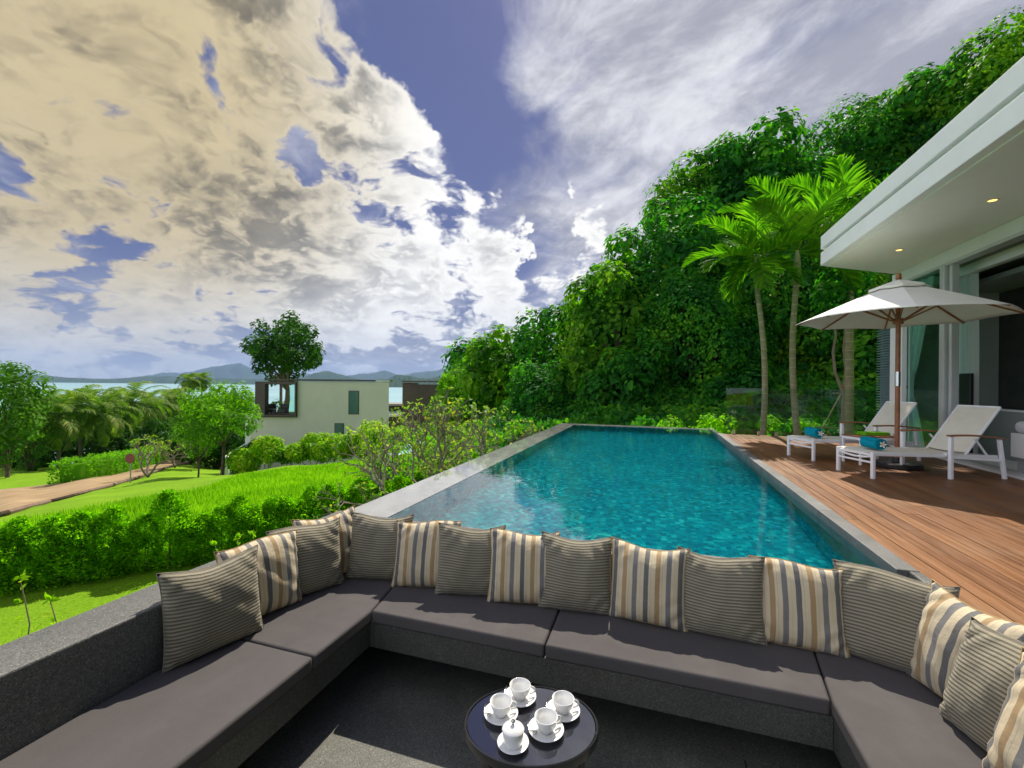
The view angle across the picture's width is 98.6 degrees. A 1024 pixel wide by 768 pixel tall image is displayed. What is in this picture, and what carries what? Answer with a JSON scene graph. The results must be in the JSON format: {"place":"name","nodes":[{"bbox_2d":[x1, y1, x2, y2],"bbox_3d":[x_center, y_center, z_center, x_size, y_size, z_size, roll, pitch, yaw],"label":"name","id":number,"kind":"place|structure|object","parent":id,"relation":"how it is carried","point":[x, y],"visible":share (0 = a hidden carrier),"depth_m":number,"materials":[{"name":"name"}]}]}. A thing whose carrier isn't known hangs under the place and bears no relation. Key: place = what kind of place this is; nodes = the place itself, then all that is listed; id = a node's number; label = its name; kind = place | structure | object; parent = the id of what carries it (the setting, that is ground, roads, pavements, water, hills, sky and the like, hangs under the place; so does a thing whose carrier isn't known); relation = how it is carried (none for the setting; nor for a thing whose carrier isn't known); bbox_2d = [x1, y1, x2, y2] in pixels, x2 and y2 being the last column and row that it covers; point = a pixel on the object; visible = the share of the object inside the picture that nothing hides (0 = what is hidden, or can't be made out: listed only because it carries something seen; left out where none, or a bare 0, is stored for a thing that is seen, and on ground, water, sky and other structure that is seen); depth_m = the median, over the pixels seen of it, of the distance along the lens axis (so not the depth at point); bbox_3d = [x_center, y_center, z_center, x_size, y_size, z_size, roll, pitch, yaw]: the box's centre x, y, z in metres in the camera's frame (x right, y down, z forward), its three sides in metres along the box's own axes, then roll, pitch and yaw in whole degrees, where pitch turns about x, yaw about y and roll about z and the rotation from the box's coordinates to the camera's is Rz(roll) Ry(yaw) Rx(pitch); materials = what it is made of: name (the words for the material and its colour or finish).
{"place":"outdoors","nodes":[
{"label":"outdoors","id":0,"kind":"place"},
{"bbox_2d":[0,460,186,511],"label":"dirt road","id":1,"kind":"structure","parent":0,"point":[11,498],"depth_m":24.59,"materials":[{"name":"beige soil"}]},
{"bbox_2d":[0,372,385,384],"bbox_3d":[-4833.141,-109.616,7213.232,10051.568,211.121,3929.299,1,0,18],"label":"hills","id":2,"kind":"structure","parent":0,"point":[172,380],"depth_m":6676.60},
{"bbox_2d":[0,382,424,464],"bbox_3d":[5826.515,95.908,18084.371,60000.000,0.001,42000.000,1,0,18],"label":"sea","id":3,"kind":"structure","parent":0,"point":[395,394],"depth_m":2322.21,"materials":[{"name":"liquid"}]},
{"bbox_2d":[147,363,447,379],"bbox_3d":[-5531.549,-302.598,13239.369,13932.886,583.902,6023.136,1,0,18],"label":"hills","id":4,"kind":"structure","parent":0,"point":[238,371],"depth_m":12606.01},
{"bbox_2d":[0,253,935,645],"bbox_3d":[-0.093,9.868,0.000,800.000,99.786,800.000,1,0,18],"label":"ground","id":5,"kind":"structure","parent":0,"point":[104,591],"depth_m":7.06,"materials":[{"name":"green plant"}]},
{"bbox_2d":[0,514,48,596],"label":"column shrub","id":6,"kind":"object","parent":5,"relation":"on","point":[23,524],"visible":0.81,"depth_m":6.23,"materials":[{"name":"green plant"}]},
{"bbox_2d":[0,361,58,477],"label":"shade tree","id":7,"kind":"object","parent":5,"relation":"on","point":[13,396],"visible":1,"depth_m":33.88,"materials":[{"name":"green plant"}]},
{"bbox_2d":[0,395,61,470],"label":"shade tree","id":8,"kind":"object","parent":5,"relation":"on","point":[28,455],"visible":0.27,"depth_m":37.92,"materials":[{"name":"green plant"}]},
{"bbox_2d":[9,512,83,590],"bbox_3d":[-6.783,2.504,6.470,0.808,1.157,0.815,1,0,40],"label":"column shrub","id":9,"kind":"object","parent":5,"relation":"on","point":[42,526],"visible":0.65,"depth_m":6.32,"materials":[{"name":"green plant"}]},
{"bbox_2d":[26,519,94,591],"bbox_3d":[-6.649,2.536,6.518,0.684,1.084,0.702,1,0,-5],"label":"column shrub","id":10,"kind":"object","parent":5,"relation":"on","point":[58,526],"visible":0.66,"depth_m":6.39,"materials":[{"name":"green plant"}]},
{"bbox_2d":[15,392,106,468],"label":"coconut palm","id":11,"kind":"object","parent":5,"relation":"on","point":[60,422],"visible":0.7,"depth_m":39.70,"materials":[{"name":"green plant"}]},
{"bbox_2d":[46,508,115,587],"bbox_3d":[-6.447,2.481,6.577,0.773,1.197,0.726,1,0,3],"label":"column shrub","id":12,"kind":"object","parent":5,"relation":"on","point":[86,515],"visible":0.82,"depth_m":6.49,"materials":[{"name":"green plant"}]},
{"bbox_2d":[47,384,120,462],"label":"coconut palm","id":13,"kind":"object","parent":5,"relation":"on","point":[86,389],"visible":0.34,"depth_m":43.76,"materials":[{"name":"green plant"}]},
{"bbox_2d":[54,389,143,458],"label":"coconut palm","id":14,"kind":"object","parent":5,"relation":"on","point":[104,405],"visible":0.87,"depth_m":42.38,"materials":[{"name":"green plant"}]},
{"bbox_2d":[0,461,202,516],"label":"road kerb","id":15,"kind":"structure","parent":5,"relation":"on","point":[13,510],"depth_m":18.23,"materials":[{"name":"concrete"}]},
{"bbox_2d":[71,503,132,581],"bbox_3d":[-6.266,2.478,6.790,0.781,1.241,0.774,1,0,10],"label":"column shrub","id":16,"kind":"object","parent":5,"relation":"on","point":[114,513],"visible":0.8,"depth_m":6.71,"materials":[{"name":"green plant"}]},
{"bbox_2d":[46,444,170,485],"bbox_3d":[-46.476,11.694,60.105,4.450,14.369,74.175,1,0,-31],"label":"clipped hedge","id":17,"kind":"object","parent":5,"relation":"on","point":[107,465],"visible":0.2,"depth_m":29.80,"materials":[{"name":"green plant"}]},
{"bbox_2d":[99,522,150,579],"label":"column shrub","id":18,"kind":"object","parent":5,"relation":"on","point":[120,530],"visible":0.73,"depth_m":6.81,"materials":[{"name":"green plant"}]},
{"bbox_2d":[102,381,171,441],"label":"coconut palm","id":19,"kind":"object","parent":5,"relation":"on","point":[144,393],"visible":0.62,"depth_m":49.73,"materials":[{"name":"green plant"}]},
{"bbox_2d":[112,512,168,574],"bbox_3d":[-5.892,2.559,7.064,0.728,1.078,0.734,1,0,6],"label":"column shrub","id":20,"kind":"object","parent":5,"relation":"on","point":[142,521],"visible":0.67,"depth_m":6.94,"materials":[{"name":"green plant"}]},
{"bbox_2d":[129,434,192,476],"bbox_3d":[-22.210,4.389,27.214,3.942,2.609,3.075,1,0,18],"label":"frangipani","id":21,"kind":"object","parent":5,"relation":"on","point":[152,452],"visible":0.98,"depth_m":26.98,"materials":[{"name":"green plant"}]},
{"bbox_2d":[145,489,197,570],"bbox_3d":[-5.562,2.397,7.214,0.789,1.449,0.741,1,0,31],"label":"column shrub","id":22,"kind":"object","parent":5,"relation":"on","point":[179,509],"visible":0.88,"depth_m":7.06,"materials":[{"name":"green plant"}]},
{"bbox_2d":[0,511,362,760],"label":"stone wall","id":23,"kind":"structure","parent":5,"relation":"on","point":[56,676],"depth_m":1.74,"materials":[{"name":"grey stone"}]},
{"bbox_2d":[165,510,206,568],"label":"column shrub","id":24,"kind":"object","parent":5,"relation":"on","point":[190,518],"visible":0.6,"depth_m":7.21,"materials":[{"name":"green plant"}]},
{"bbox_2d":[168,418,227,476],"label":"garden tree","id":25,"kind":"object","parent":5,"relation":"on","point":[212,444],"visible":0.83,"depth_m":23.67,"materials":[{"name":"green plant"}]},
{"bbox_2d":[183,511,223,566],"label":"column shrub","id":26,"kind":"object","parent":5,"relation":"on","point":[203,516],"visible":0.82,"depth_m":7.31,"materials":[{"name":"green plant"}]},
{"bbox_2d":[0,450,429,589],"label":"tall grass","id":27,"kind":"structure","parent":5,"relation":"on","point":[258,487],"depth_m":12.96,"materials":[{"name":"green plant"}]},
{"bbox_2d":[174,380,262,474],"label":"garden tree","id":28,"kind":"object","parent":5,"relation":"on","point":[206,413],"visible":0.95,"depth_m":24.77,"materials":[{"name":"green plant"}]},
{"bbox_2d":[197,503,246,563],"bbox_3d":[-4.976,2.588,7.569,0.720,1.086,0.740,1,0,39],"label":"column shrub","id":29,"kind":"object","parent":5,"relation":"on","point":[219,512],"visible":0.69,"depth_m":7.44,"materials":[{"name":"green plant"}]},
{"bbox_2d":[221,493,258,549],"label":"column shrub","id":30,"kind":"object","parent":5,"relation":"on","point":[239,500],"visible":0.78,"depth_m":7.57,"materials":[{"name":"green plant"}]},
{"bbox_2d":[225,446,263,472],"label":"ornamental shrub","id":31,"kind":"object","parent":5,"relation":"on","point":[245,461],"visible":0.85,"depth_m":24.70,"materials":[{"name":"green plant"}]},
{"bbox_2d":[234,504,274,546],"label":"column shrub","id":32,"kind":"object","parent":5,"relation":"on","point":[256,509],"visible":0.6,"depth_m":7.69,"materials":[{"name":"green plant"}]},
{"bbox_2d":[249,434,285,468],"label":"ornamental shrub","id":33,"kind":"object","parent":5,"relation":"on","point":[266,450],"visible":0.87,"depth_m":25.17,"materials":[{"name":"green plant"}]},
{"bbox_2d":[239,310,325,404],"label":"rain tree","id":34,"kind":"object","parent":5,"relation":"on","point":[282,353],"visible":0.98,"depth_m":50.69,"materials":[{"name":"green plant"}]},
{"bbox_2d":[284,432,328,464],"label":"ornamental shrub","id":35,"kind":"object","parent":5,"relation":"on","point":[309,439],"visible":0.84,"depth_m":25.30,"materials":[{"name":"green plant"}]},
{"bbox_2d":[245,379,393,469],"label":"neighbour house","id":36,"kind":"structure","parent":5,"relation":"on","point":[330,408],"depth_m":34.00,"materials":[{"name":"white paint"}]},
{"bbox_2d":[312,433,352,463],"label":"ornamental shrub","id":37,"kind":"object","parent":5,"relation":"on","point":[331,452],"visible":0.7,"depth_m":25.09,"materials":[{"name":"green plant"}]},
{"bbox_2d":[312,419,455,519],"bbox_3d":[-2.184,1.866,9.129,3.027,2.276,3.401,1,0,-7],"label":"plumeria","id":38,"kind":"object","parent":5,"relation":"on","point":[378,474],"visible":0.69,"depth_m":9.20,"materials":[{"name":"green plant"}]},
{"bbox_2d":[401,381,449,439],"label":"brown house","id":39,"kind":"structure","parent":5,"relation":"on","point":[411,392],"depth_m":42.00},
{"bbox_2d":[351,386,501,482],"bbox_3d":[-1.581,1.517,9.664,3.897,2.988,3.260,1,0,-9],"label":"plumeria","id":40,"kind":"object","parent":5,"relation":"on","point":[442,431],"visible":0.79,"depth_m":9.22,"materials":[{"name":"green plant"}]},
{"bbox_2d":[377,402,492,461],"bbox_3d":[-2.088,1.788,13.727,3.339,2.434,3.880,1,0,18],"label":"plumeria","id":41,"kind":"object","parent":5,"relation":"on","point":[448,428],"visible":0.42,"depth_m":13.41,"materials":[{"name":"green plant"}]},
{"bbox_2d":[428,363,487,430],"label":"vine covered tree","id":42,"kind":"object","parent":5,"relation":"on","point":[454,392],"visible":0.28,"depth_m":28.81,"materials":[{"name":"green plant"}]},
{"bbox_2d":[355,424,572,517],"bbox_3d":[0.117,2.325,7.494,0.408,2.553,8.480,1,0,18],"label":"pool rim","id":43,"kind":"object","parent":5,"relation":"on","point":[391,504],"visible":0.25,"depth_m":4.75,"materials":[{"name":"stone"}]},
{"bbox_2d":[394,404,543,471],"bbox_3d":[-1.071,1.793,11.938,4.277,2.445,3.873,1,0,18],"label":"plumeria","id":44,"kind":"object","parent":5,"relation":"on","point":[534,431],"visible":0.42,"depth_m":11.91,"materials":[{"name":"green plant"}]},
{"bbox_2d":[456,324,541,417],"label":"vine covered tree","id":45,"kind":"object","parent":5,"relation":"on","point":[486,359],"visible":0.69,"depth_m":25.69,"materials":[{"name":"green plant"}]},
{"bbox_2d":[496,358,582,424],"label":"vine covered tree","id":46,"kind":"object","parent":5,"relation":"on","point":[523,386],"visible":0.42,"depth_m":19.14,"materials":[{"name":"green plant"}]},
{"bbox_2d":[507,300,591,393],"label":"vine covered tree","id":47,"kind":"object","parent":5,"relation":"on","point":[540,339],"visible":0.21,"depth_m":24.16,"materials":[{"name":"green plant"}]},
{"bbox_2d":[545,255,698,409],"bbox_3d":[5.328,-2.065,20.944,6.915,8.342,7.951,1,0,18],"label":"vine covered tree","id":48,"kind":"object","parent":5,"relation":"on","point":[598,300],"visible":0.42,"depth_m":19.03,"materials":[{"name":"green plant"}]},
{"bbox_2d":[574,344,683,422],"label":"vine covered tree","id":49,"kind":"object","parent":5,"relation":"on","point":[627,374],"visible":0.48,"depth_m":17.00,"materials":[{"name":"green plant"}]},
{"bbox_2d":[595,188,753,353],"bbox_3d":[7.900,-4.981,22.211,7.513,8.530,7.306,1,0,43],"label":"vine covered tree","id":50,"kind":"object","parent":5,"relation":"on","point":[675,246],"visible":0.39,"depth_m":20.09,"materials":[{"name":"green plant"}]},
{"bbox_2d":[477,321,879,455],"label":"undergrowth","id":51,"kind":"object","parent":5,"relation":"on","point":[810,396],"visible":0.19,"depth_m":15.35,"materials":[{"name":"green plant"}]},
{"bbox_2d":[638,147,759,271],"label":"vine covered tree","id":52,"kind":"object","parent":5,"relation":"on","point":[666,186],"visible":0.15,"depth_m":24.95,"materials":[{"name":"green plant"}]},
{"bbox_2d":[621,264,779,405],"bbox_3d":[7.977,-1.317,19.153,6.588,7.398,6.307,1,0,18],"label":"vine covered tree","id":53,"kind":"object","parent":5,"relation":"on","point":[732,346],"visible":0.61,"depth_m":17.26,"materials":[{"name":"green plant"}]},
{"bbox_2d":[699,365,786,418],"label":"vine covered tree","id":54,"kind":"object","parent":5,"relation":"on","point":[741,386],"visible":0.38,"depth_m":15.59,"materials":[{"name":"green plant"}]},
{"bbox_2d":[682,194,820,435],"bbox_3d":[5.152,-1.288,9.651,2.748,4.888,2.332,1,0,18],"label":"areca palm","id":55,"kind":"object","parent":5,"relation":"on","point":[757,226],"visible":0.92,"depth_m":9.33,"materials":[{"name":"green plant"}]},
{"bbox_2d":[681,106,838,304],"bbox_3d":[13.826,-8.745,25.076,8.475,11.114,7.965,1,0,18],"label":"vine covered tree","id":56,"kind":"object","parent":5,"relation":"on","point":[775,156],"visible":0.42,"depth_m":22.73,"materials":[{"name":"green plant"}]},
{"bbox_2d":[703,237,870,364],"bbox_3d":[12.296,-3.533,20.846,7.264,6.806,7.574,1,0,18],"label":"vine covered tree","id":57,"kind":"object","parent":5,"relation":"on","point":[774,312],"visible":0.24,"depth_m":18.32,"materials":[{"name":"green plant"}]},
{"bbox_2d":[717,175,870,434],"bbox_3d":[6.304,-1.627,9.249,3.158,5.588,2.718,1,0,3],"label":"areca palm","id":58,"kind":"object","parent":5,"relation":"on","point":[789,216],"visible":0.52,"depth_m":9.21,"materials":[{"name":"green plant"}]},
{"bbox_2d":[746,259,894,389],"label":"vine covered tree","id":59,"kind":"object","parent":5,"relation":"on","point":[883,279],"visible":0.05,"depth_m":18.18,"materials":[{"name":"green plant"}]},
{"bbox_2d":[767,153,888,433],"bbox_3d":[7.530,-1.764,9.916,2.773,5.885,3.407,1,0,-44],"label":"areca palm","id":60,"kind":"object","parent":5,"relation":"on","point":[840,165],"visible":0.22,"depth_m":9.58,"materials":[{"name":"green plant"}]},
{"bbox_2d":[809,266,876,423],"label":"young tree","id":61,"kind":"object","parent":5,"relation":"on","point":[840,296],"visible":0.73,"depth_m":9.86,"materials":[{"name":"green plant"}]},
{"bbox_2d":[785,91,919,226],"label":"vine covered tree","id":62,"kind":"object","parent":5,"relation":"on","point":[818,142],"visible":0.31,"depth_m":23.44,"materials":[{"name":"green plant"}]},
{"bbox_2d":[832,329,880,398],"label":"vine covered tree","id":63,"kind":"object","parent":5,"relation":"on","point":[870,356],"visible":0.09,"depth_m":16.60,"materials":[{"name":"green plant"}]},
{"bbox_2d":[825,67,958,189],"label":"vine covered tree","id":64,"kind":"object","parent":5,"relation":"on","point":[901,149],"visible":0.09,"depth_m":23.27,"materials":[{"name":"green plant"}]},
{"bbox_2d":[873,51,1022,181],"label":"vine covered tree","id":65,"kind":"object","parent":5,"relation":"on","point":[938,74],"visible":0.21,"depth_m":22.28,"materials":[{"name":"green plant"}]},
{"bbox_2d":[920,5,1023,124],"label":"vine covered tree","id":66,"kind":"object","parent":5,"relation":"on","point":[1001,49],"visible":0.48,"depth_m":19.58,"materials":[{"name":"green plant"}]},
{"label":"deck base","id":67,"kind":"structure","parent":5,"relation":"on","visible":0},
{"bbox_2d":[724,434,1023,624],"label":"deck","id":68,"kind":"structure","parent":67,"relation":"on","point":[964,529],"depth_m":3.58,"materials":[{"name":"brown wood"}]},
{"bbox_2d":[787,401,920,460],"bbox_3d":[4.803,0.646,6.237,1.547,0.803,0.624,1,0,-5],"label":"sun lounger","id":69,"kind":"object","parent":68,"relation":"on","point":[883,420],"visible":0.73,"depth_m":6.21,"materials":[{"name":"white metal"}]},
{"bbox_2d":[797,273,1023,470],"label":"patio umbrella","id":70,"kind":"object","parent":68,"relation":"on","point":[898,303],"visible":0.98,"depth_m":5.50,"materials":[{"name":"white fabric"}]},
{"bbox_2d":[836,405,1007,479],"bbox_3d":[4.690,0.644,5.102,1.547,0.803,0.624,1,0,-4],"label":"sun lounger","id":71,"kind":"object","parent":68,"relation":"on","point":[960,431],"visible":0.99,"depth_m":5.03,"materials":[{"name":"white metal"}]},
{"bbox_2d":[821,57,1023,479],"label":"villa","id":72,"kind":"object","parent":67,"relation":"on","point":[928,209],"visible":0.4,"depth_m":5.74,"materials":[{"name":"white paint"}]},
{"bbox_2d":[906,276,934,447],"bbox_3d":[6.408,-0.315,6.930,0.077,2.610,0.720,1,0,18],"label":"curtain","id":73,"kind":"object","parent":72,"relation":"hanging from","point":[918,336],"visible":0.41,"depth_m":6.97,"materials":[{"name":"teal fabric"}]},
{"bbox_2d":[958,272,978,453],"bbox_3d":[6.608,-0.313,6.476,0.080,2.610,0.620,1,0,18],"label":"curtain","id":74,"kind":"object","parent":72,"relation":"hanging from","point":[969,344],"visible":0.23,"depth_m":6.28,"materials":[{"name":"fabric"}]},
{"bbox_2d":[0,0,1023,378],"label":"sky","id":75,"kind":"structure","parent":0,"point":[405,179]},
{"bbox_2d":[237,646,841,767],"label":"lounge floor","id":76,"kind":"structure","parent":0,"point":[371,707],"depth_m":2.21,"materials":[{"name":"stone"}]},
{"bbox_2d":[196,620,860,767],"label":"built in bench","id":77,"kind":"object","parent":76,"relation":"on","point":[240,747],"visible":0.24,"depth_m":2.06,"materials":[{"name":"stone"}]},
{"bbox_2d":[0,640,311,767],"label":"seat cushion","id":78,"kind":"object","parent":77,"relation":"on","point":[195,712],"visible":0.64,"depth_m":1.72,"materials":[{"name":"fabric"}]},
{"bbox_2d":[156,544,263,672],"bbox_3d":[-1.464,1.084,2.167,0.195,0.451,0.450,-11,-7,33],"label":"ribbed cushion","id":79,"kind":"object","parent":78,"relation":"on","point":[205,610],"visible":1,"depth_m":2.08,"materials":[{"name":"fabric"}]},
{"bbox_2d":[239,573,392,668],"bbox_3d":[-1.067,1.327,2.675,0.592,0.071,1.024,1,0,18],"label":"seat cushion","id":80,"kind":"object","parent":77,"relation":"on","point":[318,627],"visible":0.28,"depth_m":2.42,"materials":[{"name":"fabric"}]},
{"bbox_2d":[214,529,302,615],"bbox_3d":[-1.412,1.093,2.482,0.200,0.435,0.450,-13,-8,34],"label":"striped cushion","id":81,"kind":"object","parent":80,"relation":"on","point":[278,574],"visible":0.56,"depth_m":2.48,"materials":[{"name":"fabric"}]},
{"bbox_2d":[266,517,343,595],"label":"ribbed cushion","id":82,"kind":"object","parent":80,"relation":"on","point":[319,557],"visible":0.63,"depth_m":2.72,"materials":[{"name":"fabric"}]},
{"bbox_2d":[291,505,354,573],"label":"striped cushion","id":83,"kind":"object","parent":80,"relation":"on","point":[345,528],"visible":0.21,"depth_m":2.97,"materials":[{"name":"fabric"}]},
{"bbox_2d":[345,512,413,579],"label":"ribbed cushion","id":84,"kind":"object","parent":80,"relation":"on","point":[372,554],"visible":0.77,"depth_m":2.91,"materials":[{"name":"fabric"}]},
{"bbox_2d":[372,586,559,656],"bbox_3d":[-0.293,1.335,2.657,1.138,0.071,0.585,1,0,18],"label":"seat cushion","id":85,"kind":"object","parent":77,"relation":"on","point":[525,628],"visible":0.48,"depth_m":2.46,"materials":[{"name":"fabric"}]},
{"bbox_2d":[391,520,461,587],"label":"striped cushion","id":86,"kind":"object","parent":85,"relation":"on","point":[417,555],"visible":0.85,"depth_m":2.81,"materials":[{"name":"fabric"}]},
{"bbox_2d":[434,522,505,595],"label":"ribbed cushion","id":87,"kind":"object","parent":85,"relation":"on","point":[464,562],"visible":0.83,"depth_m":2.70,"materials":[{"name":"fabric"}]},
{"bbox_2d":[487,528,559,603],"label":"striped cushion","id":88,"kind":"object","parent":85,"relation":"on","point":[518,569],"visible":0.77,"depth_m":2.60,"materials":[{"name":"fabric"}]},
{"bbox_2d":[545,609,829,714],"bbox_3d":[0.870,1.346,2.282,1.295,0.071,0.585,1,0,18],"label":"seat cushion","id":89,"kind":"object","parent":77,"relation":"on","point":[781,675],"visible":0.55,"depth_m":2.11,"materials":[{"name":"fabric"}]},
{"bbox_2d":[538,531,611,614],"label":"ribbed cushion","id":90,"kind":"object","parent":89,"relation":"on","point":[578,576],"visible":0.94,"depth_m":2.52,"materials":[{"name":"fabric"}]},
{"bbox_2d":[609,537,689,631],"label":"striped cushion","id":91,"kind":"object","parent":89,"relation":"on","point":[647,585],"visible":0.98,"depth_m":2.39,"materials":[{"name":"fabric"}]},
{"bbox_2d":[677,546,767,645],"bbox_3d":[1.104,1.117,2.337,0.434,0.440,0.182,0,-14,22],"label":"ribbed cushion","id":92,"kind":"object","parent":89,"relation":"on","point":[723,597],"visible":0.92,"depth_m":2.27,"materials":[{"name":"fabric"}]},
{"bbox_2d":[748,555,849,657],"bbox_3d":[1.453,1.129,2.251,0.434,0.426,0.166,1,-16,21],"label":"striped cushion","id":93,"kind":"object","parent":89,"relation":"on","point":[802,606],"visible":0.84,"depth_m":2.19,"materials":[{"name":"fabric"}]},
{"bbox_2d":[813,651,987,767],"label":"seat cushion","id":94,"kind":"object","parent":77,"relation":"on","point":[884,716],"visible":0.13,"depth_m":1.73,"materials":[{"name":"fabric"}]},
{"bbox_2d":[833,559,960,671],"bbox_3d":[1.805,1.123,2.093,0.470,0.446,0.197,1,-16,40],"label":"ribbed cushion","id":95,"kind":"object","parent":94,"relation":"on","point":[882,609],"visible":0.67,"depth_m":2.06,"materials":[{"name":"fabric"}]},
{"bbox_2d":[906,579,1023,697],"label":"striped cushion","id":96,"kind":"object","parent":94,"relation":"on","point":[943,624],"visible":0.54,"depth_m":1.85,"materials":[{"name":"fabric"}]},
{"bbox_2d":[939,616,1023,751],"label":"ribbed cushion","id":97,"kind":"object","parent":94,"relation":"on","point":[981,679],"visible":0.73,"depth_m":1.61,"materials":[{"name":"fabric"}]},
{"bbox_2d":[980,646,1023,767],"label":"striped cushion","id":98,"kind":"object","parent":94,"relation":"on","point":[1005,746],"visible":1,"depth_m":1.43,"materials":[{"name":"fabric"}]},
{"bbox_2d":[464,685,597,767],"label":"side table","id":99,"kind":"object","parent":76,"relation":"on","point":[574,745],"visible":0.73,"depth_m":1.57,"materials":[{"name":"black glass"}]},
{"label":"pool basin","id":100,"kind":"structure","parent":0,"visible":0},
{"bbox_2d":[388,425,881,568],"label":"pool water","id":101,"kind":"structure","parent":100,"relation":"in","point":[706,492],"depth_m":4.02,"materials":[{"name":"teal liquid"}]},
{"bbox_2d":[717,433,919,577],"bbox_3d":[3.248,1.326,5.808,0.108,0.610,7.182,1,0,18],"label":"pool coping","id":102,"kind":"object","parent":100,"relation":"on","point":[879,554],"visible":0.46,"depth_m":3.26,"materials":[{"name":"stone"}]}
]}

